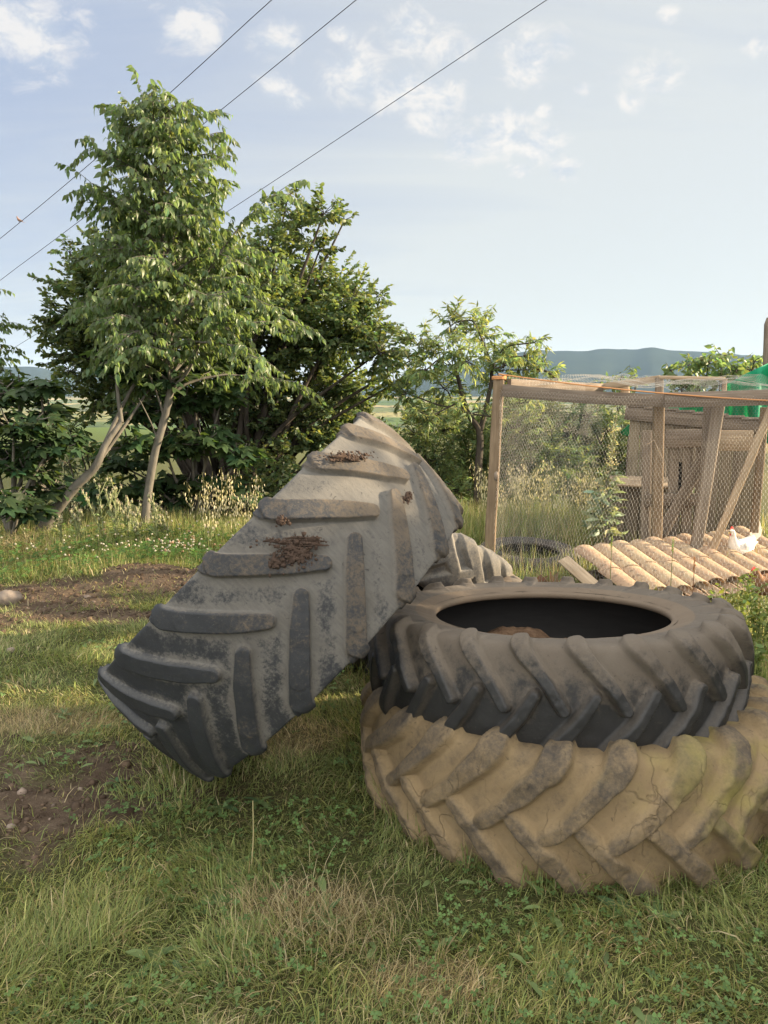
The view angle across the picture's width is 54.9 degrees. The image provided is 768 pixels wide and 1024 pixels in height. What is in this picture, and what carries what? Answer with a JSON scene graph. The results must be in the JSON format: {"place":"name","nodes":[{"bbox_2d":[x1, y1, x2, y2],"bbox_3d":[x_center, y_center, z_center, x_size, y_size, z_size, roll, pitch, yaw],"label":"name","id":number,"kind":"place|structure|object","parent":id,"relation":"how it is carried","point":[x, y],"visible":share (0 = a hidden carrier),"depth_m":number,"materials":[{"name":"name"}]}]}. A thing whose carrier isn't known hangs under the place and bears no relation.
{"place":"outdoors","nodes":[
{"label":"outdoors","id":0,"kind":"place"},
{"bbox_2d":[0,524,189,1016],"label":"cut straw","id":1,"kind":"object","parent":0,"point":[18,537],"visible":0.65,"depth_m":6.42,"materials":[{"name":"beige plant"}]},
{"bbox_2d":[0,347,761,396],"bbox_3d":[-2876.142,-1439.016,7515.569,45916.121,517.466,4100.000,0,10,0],"label":"hills","id":2,"kind":"structure","parent":0,"point":[650,361],"depth_m":7243.00,"materials":[{"name":"green plant"}]},
{"bbox_2d":[0,396,767,1023],"bbox_3d":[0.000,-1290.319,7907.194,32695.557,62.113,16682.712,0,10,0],"label":"ground","id":3,"kind":"structure","parent":0,"point":[100,428],"depth_m":2.41,"materials":[{"name":"green plant"}]},
{"bbox_2d":[6,823,15,828],"bbox_3d":[-1.273,1.073,2.523,0.030,0.021,0.023,0,10,0],"label":"stone","id":4,"kind":"object","parent":3,"relation":"on","point":[10,826],"visible":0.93,"depth_m":2.52,"materials":[{"name":"beige stone"}]},
{"bbox_2d":[0,590,22,605],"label":"stone","id":5,"kind":"object","parent":3,"relation":"on","point":[7,597],"visible":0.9,"depth_m":5.21,"materials":[{"name":"beige stone"}]},
{"bbox_2d":[0,289,71,410],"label":"hackberry tree","id":6,"kind":"object","parent":3,"relation":"on","point":[12,325],"visible":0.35,"depth_m":7.79,"materials":[{"name":"green plant"}]},
{"bbox_2d":[0,370,96,539],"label":"fig tree","id":7,"kind":"object","parent":3,"relation":"on","point":[25,460],"visible":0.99,"depth_m":7.06,"materials":[{"name":"green plant"}]},
{"bbox_2d":[50,514,67,539],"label":"thistle","id":8,"kind":"object","parent":3,"relation":"on","point":[58,525],"visible":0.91,"depth_m":7.01,"materials":[{"name":"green plant"}]},
{"bbox_2d":[54,708,74,718],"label":"broadleaf weed","id":9,"kind":"object","parent":3,"relation":"on","point":[62,710],"visible":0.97,"depth_m":3.44,"materials":[{"name":"green plant"}]},
{"bbox_2d":[69,505,86,545],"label":"thistle","id":10,"kind":"object","parent":3,"relation":"on","point":[76,518],"visible":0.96,"depth_m":6.95,"materials":[{"name":"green plant"}]},
{"bbox_2d":[54,456,103,518],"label":"sapling","id":11,"kind":"object","parent":3,"relation":"on","point":[65,463],"visible":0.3,"depth_m":9.04,"materials":[{"name":"green plant"}]},
{"bbox_2d":[38,411,124,518],"bbox_3d":[-3.840,-0.516,9.459,1.243,1.528,1.096,0,10,0],"label":"sapling","id":12,"kind":"object","parent":3,"relation":"on","point":[84,424],"visible":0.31,"depth_m":9.47,"materials":[{"name":"green plant"}]},
{"bbox_2d":[81,478,112,538],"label":"thistle","id":13,"kind":"object","parent":3,"relation":"on","point":[90,507],"visible":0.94,"depth_m":7.04,"materials":[{"name":"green plant"}]},
{"bbox_2d":[0,562,215,872],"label":"soil crumbs","id":14,"kind":"object","parent":3,"relation":"on","point":[75,805],"visible":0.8,"depth_m":3.04,"materials":[{"name":"brown soil"}]},
{"bbox_2d":[103,777,128,789],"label":"broadleaf weed","id":15,"kind":"object","parent":3,"relation":"on","point":[116,779],"visible":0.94,"depth_m":2.81,"materials":[{"name":"green plant"}]},
{"bbox_2d":[104,477,128,543],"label":"thistle","id":16,"kind":"object","parent":3,"relation":"on","point":[115,522],"visible":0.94,"depth_m":6.97,"materials":[{"name":"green plant"}]},
{"bbox_2d":[35,331,201,534],"bbox_3d":[-2.692,-0.888,7.846,1.675,2.136,1.203,0,10,0],"label":"fig tree","id":17,"kind":"object","parent":3,"relation":"on","point":[134,414],"visible":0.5,"depth_m":7.54,"materials":[{"name":"green plant"}]},
{"bbox_2d":[0,520,239,584],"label":"clover","id":18,"kind":"object","parent":3,"relation":"on","point":[152,551],"visible":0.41,"depth_m":6.37,"materials":[{"name":"green plant"}]},
{"bbox_2d":[116,496,139,542],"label":"thistle","id":19,"kind":"object","parent":3,"relation":"on","point":[126,511],"visible":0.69,"depth_m":7.13,"materials":[{"name":"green plant"}]},
{"bbox_2d":[0,0,271,238],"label":"overhead wire","id":20,"kind":"object","parent":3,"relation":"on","point":[162,99],"visible":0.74,"depth_m":15.36,"materials":[{"name":"grey metal"}]},
{"bbox_2d":[126,500,146,543],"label":"thistle","id":21,"kind":"object","parent":3,"relation":"on","point":[136,530],"visible":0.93,"depth_m":6.86,"materials":[{"name":"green plant"}]},
{"bbox_2d":[125,945,181,977],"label":"broadleaf weed","id":22,"kind":"object","parent":3,"relation":"on","point":[140,951],"visible":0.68,"depth_m":1.97,"materials":[{"name":"green plant"}]},
{"bbox_2d":[146,491,164,544],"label":"thistle","id":23,"kind":"object","parent":3,"relation":"on","point":[154,523],"visible":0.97,"depth_m":7.01,"materials":[{"name":"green plant"}]},
{"bbox_2d":[156,511,169,541],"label":"thistle","id":24,"kind":"object","parent":3,"relation":"on","point":[163,523],"visible":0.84,"depth_m":7.08,"materials":[{"name":"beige plant"}]},
{"bbox_2d":[74,322,275,517],"bbox_3d":[-2.370,-0.980,8.208,2.060,2.338,1.455,-5,11,-30],"label":"fig tree","id":25,"kind":"object","parent":3,"relation":"on","point":[187,442],"visible":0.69,"depth_m":8.26,"materials":[{"name":"green plant"}]},
{"bbox_2d":[1,0,355,279],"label":"overhead wire","id":26,"kind":"object","parent":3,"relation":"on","point":[221,109],"visible":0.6,"depth_m":15.89,"materials":[{"name":"grey metal"}]},
{"bbox_2d":[157,959,204,993],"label":"broadleaf weed","id":27,"kind":"object","parent":3,"relation":"on","point":[175,965],"visible":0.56,"depth_m":1.90,"materials":[{"name":"green plant"}]},
{"bbox_2d":[54,65,326,527],"bbox_3d":[-1.937,-2.040,7.557,2.615,4.719,2.767,0,10,0],"label":"hackberry tree","id":28,"kind":"object","parent":3,"relation":"on","point":[164,217],"visible":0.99,"depth_m":7.11,"materials":[{"name":"green plant"}]},
{"bbox_2d":[195,886,227,907],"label":"broadleaf weed","id":29,"kind":"object","parent":3,"relation":"on","point":[214,897],"visible":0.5,"depth_m":2.21,"materials":[{"name":"green plant"}]},
{"bbox_2d":[205,797,238,815],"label":"broadleaf weed","id":30,"kind":"object","parent":3,"relation":"on","point":[228,806],"visible":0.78,"depth_m":2.66,"materials":[{"name":"green plant"}]},
{"bbox_2d":[27,182,431,519],"bbox_3d":[-2.014,-2.008,10.032,5.362,4.728,2.861,0,10,0],"label":"oak tree","id":31,"kind":"object","parent":3,"relation":"on","point":[268,424],"visible":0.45,"depth_m":9.59,"materials":[{"name":"green plant"}]},
{"bbox_2d":[212,856,250,879],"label":"broadleaf weed","id":32,"kind":"object","parent":3,"relation":"on","point":[232,865],"visible":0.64,"depth_m":2.36,"materials":[{"name":"green plant"}]},
{"bbox_2d":[251,801,253,864],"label":"grass stalk","id":33,"kind":"object","parent":3,"relation":"on","point":[253,834],"depth_m":2.32,"materials":[{"name":"green plant"}]},
{"bbox_2d":[244,796,270,808],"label":"broadleaf weed","id":34,"kind":"object","parent":3,"relation":"on","point":[256,802],"visible":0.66,"depth_m":2.70,"materials":[{"name":"green plant"}]},
{"bbox_2d":[232,452,296,497],"bbox_3d":[-0.813,-0.190,9.066,2.179,1.128,1.347,0,10,0],"label":"leafy bush","id":35,"kind":"object","parent":3,"relation":"on","point":[271,487],"visible":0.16,"depth_m":8.83,"materials":[{"name":"green plant"}]},
{"bbox_2d":[1,0,546,355],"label":"overhead wire","id":36,"kind":"object","parent":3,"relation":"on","point":[377,112],"visible":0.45,"depth_m":17.69,"materials":[{"name":"grey metal"}]},
{"bbox_2d":[97,412,463,781],"bbox_3d":[-0.390,0.307,2.965,1.507,0.578,1.508,-45,4,3],"label":"tractor tyre","id":37,"kind":"object","parent":3,"relation":"on","point":[270,618],"visible":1,"depth_m":2.30,"materials":[{"name":"grey rubber"}]},
{"bbox_2d":[306,890,343,930],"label":"broadleaf weed","id":38,"kind":"object","parent":3,"relation":"on","point":[334,905],"visible":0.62,"depth_m":2.13,"materials":[{"name":"green plant"}]},
{"bbox_2d":[315,908,345,933],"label":"broadleaf weed","id":39,"kind":"object","parent":3,"relation":"on","point":[339,919],"visible":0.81,"depth_m":2.08,"materials":[{"name":"green plant"}]},
{"bbox_2d":[0,540,767,1023],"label":"grass","id":40,"kind":"structure","parent":3,"relation":"on","point":[80,926],"depth_m":2.12,"materials":[{"name":"green plant"}]},
{"bbox_2d":[0,638,767,1023],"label":"lawn clover","id":41,"kind":"object","parent":3,"relation":"on","point":[572,972],"visible":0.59,"depth_m":1.98,"materials":[{"name":"green plant"}]},
{"bbox_2d":[378,401,486,506],"bbox_3d":[0.572,-0.578,9.702,1.564,1.840,1.382,0,10,0],"label":"leafy bush","id":42,"kind":"object","parent":3,"relation":"on","point":[424,445],"visible":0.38,"depth_m":9.49,"materials":[{"name":"green plant"}]},
{"bbox_2d":[347,573,521,675],"bbox_3d":[0.270,0.612,4.278,1.184,0.486,1.185,0,10,0],"label":"tire","id":43,"kind":"object","parent":3,"relation":"on","point":[512,578],"visible":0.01,"depth_m":3.97,"materials":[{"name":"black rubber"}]},
{"bbox_2d":[418,533,512,587],"bbox_3d":[0.280,0.252,4.552,1.047,0.382,1.048,30,-1,-2],"label":"tractor tyre","id":44,"kind":"object","parent":43,"relation":"on","point":[467,557],"visible":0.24,"depth_m":4.08,"materials":[{"name":"grey rubber"}]},
{"bbox_2d":[183,456,767,635],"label":"wild oats","id":45,"kind":"object","parent":3,"relation":"on","point":[524,483],"visible":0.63,"depth_m":7.62,"materials":[{"name":"beige plant"}]},
{"bbox_2d":[386,295,571,512],"bbox_3d":[1.151,-1.127,9.231,2.309,3.037,1.364,-3,10,-17],"label":"almond tree","id":46,"kind":"object","parent":3,"relation":"on","point":[506,355],"visible":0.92,"depth_m":8.97,"materials":[{"name":"green plant"}]},
{"bbox_2d":[403,385,562,507],"bbox_3d":[1.472,-0.714,10.917,2.452,2.385,1.857,0,10,0],"label":"leafy bush","id":47,"kind":"object","parent":3,"relation":"on","point":[469,434],"visible":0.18,"depth_m":10.49,"materials":[{"name":"green plant"}]},
{"bbox_2d":[200,571,767,1023],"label":"tall grass tufts","id":48,"kind":"object","parent":3,"relation":"on","point":[346,917],"visible":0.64,"depth_m":2.04,"materials":[{"name":"green plant"}]},
{"bbox_2d":[481,536,580,573],"bbox_3d":[1.280,0.414,6.555,0.915,0.198,0.916,1,12,0],"label":"car tyre","id":49,"kind":"object","parent":3,"relation":"on","point":[548,546],"visible":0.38,"depth_m":6.66,"materials":[{"name":"brown rubber"}]},
{"bbox_2d":[458,397,607,517],"bbox_3d":[2.060,-0.632,9.995,2.108,2.131,1.844,0,10,0],"label":"leafy bush","id":50,"kind":"object","parent":3,"relation":"on","point":[534,439],"visible":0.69,"depth_m":9.67,"materials":[{"name":"green plant"}]},
{"bbox_2d":[536,572,561,581],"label":"dock plant","id":51,"kind":"object","parent":3,"relation":"on","point":[556,577],"visible":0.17,"depth_m":5.71,"materials":[{"name":"brown plant"}]},
{"bbox_2d":[360,675,767,900],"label":"tractor tyre","id":52,"kind":"object","parent":3,"relation":"on","point":[625,811],"visible":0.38,"depth_m":2.21,"materials":[{"name":"rubber"}]},
{"bbox_2d":[486,626,550,637],"bbox_3d":[0.620,0.672,2.992,1.100,0.255,1.100,0,10,0],"label":"soil heap","id":53,"kind":"object","parent":52,"relation":"in","point":[530,631],"visible":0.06,"depth_m":3.22,"materials":[{"name":"brown soil"}]},
{"bbox_2d":[368,576,754,751],"bbox_3d":[0.645,0.531,2.873,1.418,0.399,1.422,-1,3,-1],"label":"tractor tyre","id":54,"kind":"object","parent":52,"relation":"on","point":[638,663],"visible":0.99,"depth_m":2.34,"materials":[{"name":"black rubber"}]},
{"bbox_2d":[542,391,639,519],"bbox_3d":[3.229,-0.614,10.437,1.974,2.164,1.646,0,10,0],"label":"leafy bush","id":55,"kind":"object","parent":3,"relation":"on","point":[602,457],"visible":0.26,"depth_m":10.30,"materials":[{"name":"green plant"}]},
{"bbox_2d":[581,413,628,542],"bbox_3d":[1.969,-0.229,6.530,0.436,1.278,0.474,0,10,0],"label":"mugwort","id":56,"kind":"object","parent":3,"relation":"on","point":[610,489],"visible":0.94,"depth_m":6.54,"materials":[{"name":"green plant"}]},
{"bbox_2d":[609,536,613,578],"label":"grass stalk","id":57,"kind":"object","parent":3,"relation":"on","point":[611,545],"depth_m":4.75,"materials":[{"name":"green plant"}]},
{"bbox_2d":[595,891,645,931],"bbox_3d":[0.673,1.146,2.124,0.110,0.037,0.161,-7,12,-36],"label":"broadleaf weed","id":58,"kind":"object","parent":3,"relation":"on","point":[615,909],"visible":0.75,"depth_m":2.13,"materials":[{"name":"green plant"}]},
{"bbox_2d":[595,366,647,452],"bbox_3d":[3.541,-0.816,11.543,0.954,2.936,0.691,0,10,0],"label":"sapling","id":59,"kind":"object","parent":3,"relation":"on","point":[631,373],"visible":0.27,"depth_m":11.27,"materials":[{"name":"green plant"}]},
{"bbox_2d":[485,374,767,624],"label":"chicken run","id":60,"kind":"object","parent":3,"relation":"on","point":[715,437],"visible":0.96,"depth_m":5.96,"materials":[{"name":"beige wood"}]},
{"bbox_2d":[620,364,767,443],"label":"shade net","id":61,"kind":"object","parent":60,"relation":"hanging from","point":[761,370],"visible":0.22,"depth_m":8.21,"materials":[{"name":"green fabric"}]},
{"bbox_2d":[642,897,675,926],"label":"broadleaf weed","id":62,"kind":"object","parent":3,"relation":"on","point":[666,919],"visible":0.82,"depth_m":2.11,"materials":[{"name":"green plant"}]},
{"bbox_2d":[558,526,767,596],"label":"tiled shelter","id":63,"kind":"object","parent":3,"relation":"on","point":[602,557],"visible":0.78,"depth_m":5.48,"materials":[{"name":"tile"}]},
{"bbox_2d":[727,522,761,554],"bbox_3d":[2.958,0.293,6.101,0.460,0.411,0.170,-7,12,-34],"label":"hen","id":64,"kind":"object","parent":63,"relation":"on","point":[746,546],"visible":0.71,"depth_m":6.00,"materials":[{"name":"white"}]},
{"bbox_2d":[670,537,674,585],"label":"grass stalk","id":65,"kind":"object","parent":3,"relation":"on","point":[672,550],"depth_m":4.71,"materials":[{"name":"plant"}]},
{"bbox_2d":[640,429,710,539],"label":"wooden gate","id":66,"kind":"structure","parent":3,"relation":"on","point":[672,497],"depth_m":6.29,"materials":[{"name":"brown wood"}]},
{"bbox_2d":[603,406,758,542],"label":"chicken coop","id":67,"kind":"structure","parent":3,"relation":"on","point":[690,420],"depth_m":6.91,"materials":[{"name":"brown wood"}]},
{"bbox_2d":[692,557,695,592],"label":"grass stalk","id":68,"kind":"object","parent":3,"relation":"on","point":[694,564],"depth_m":4.72,"materials":[{"name":"plant"}]},
{"bbox_2d":[661,344,762,519],"bbox_3d":[4.637,-0.906,10.465,1.592,2.893,1.134,0,10,0],"label":"sapling","id":69,"kind":"object","parent":3,"relation":"on","point":[721,362],"visible":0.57,"depth_m":10.10,"materials":[{"name":"green plant"}]},
{"bbox_2d":[707,568,758,624],"bbox_3d":[2.029,0.557,4.319,0.266,0.466,0.249,4,10,23],"label":"leafy weed","id":70,"kind":"object","parent":3,"relation":"on","point":[741,578],"visible":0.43,"depth_m":4.31,"materials":[{"name":"green plant"}]},
{"bbox_2d":[735,578,767,660],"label":"leafy weed","id":71,"kind":"object","parent":3,"relation":"on","point":[759,620],"visible":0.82,"depth_m":4.04,"materials":[{"name":"green plant"}]},
{"bbox_2d":[749,566,767,609],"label":"hen","id":72,"kind":"object","parent":3,"relation":"on","point":[759,575],"visible":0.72,"depth_m":5.00,"materials":[{"name":"red"}]},
{"bbox_2d":[753,641,767,679],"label":"leafy weed","id":73,"kind":"object","parent":3,"relation":"on","point":[761,650],"visible":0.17,"depth_m":3.58,"materials":[{"name":"green plant"}]},
{"bbox_2d":[763,318,767,364],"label":"wooden pole","id":74,"kind":"object","parent":3,"relation":"on","point":[765,350],"visible":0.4,"depth_m":8.67,"materials":[{"name":"brown wood"}]},
{"bbox_2d":[0,492,767,680],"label":"tall grass","id":75,"kind":"structure","parent":0,"point":[471,519],"depth_m":7.25,"materials":[{"name":"green plant"}]},
{"bbox_2d":[0,0,767,387],"label":"sky","id":76,"kind":"structure","parent":0,"point":[594,173],"materials":[{"name":"blue"}]},
{"bbox_2d":[537,574,552,581],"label":"dock plant","id":77,"kind":"object","parent":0,"point":[539,578],"visible":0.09,"depth_m":5.64,"materials":[{"name":"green plant"}]}
]}

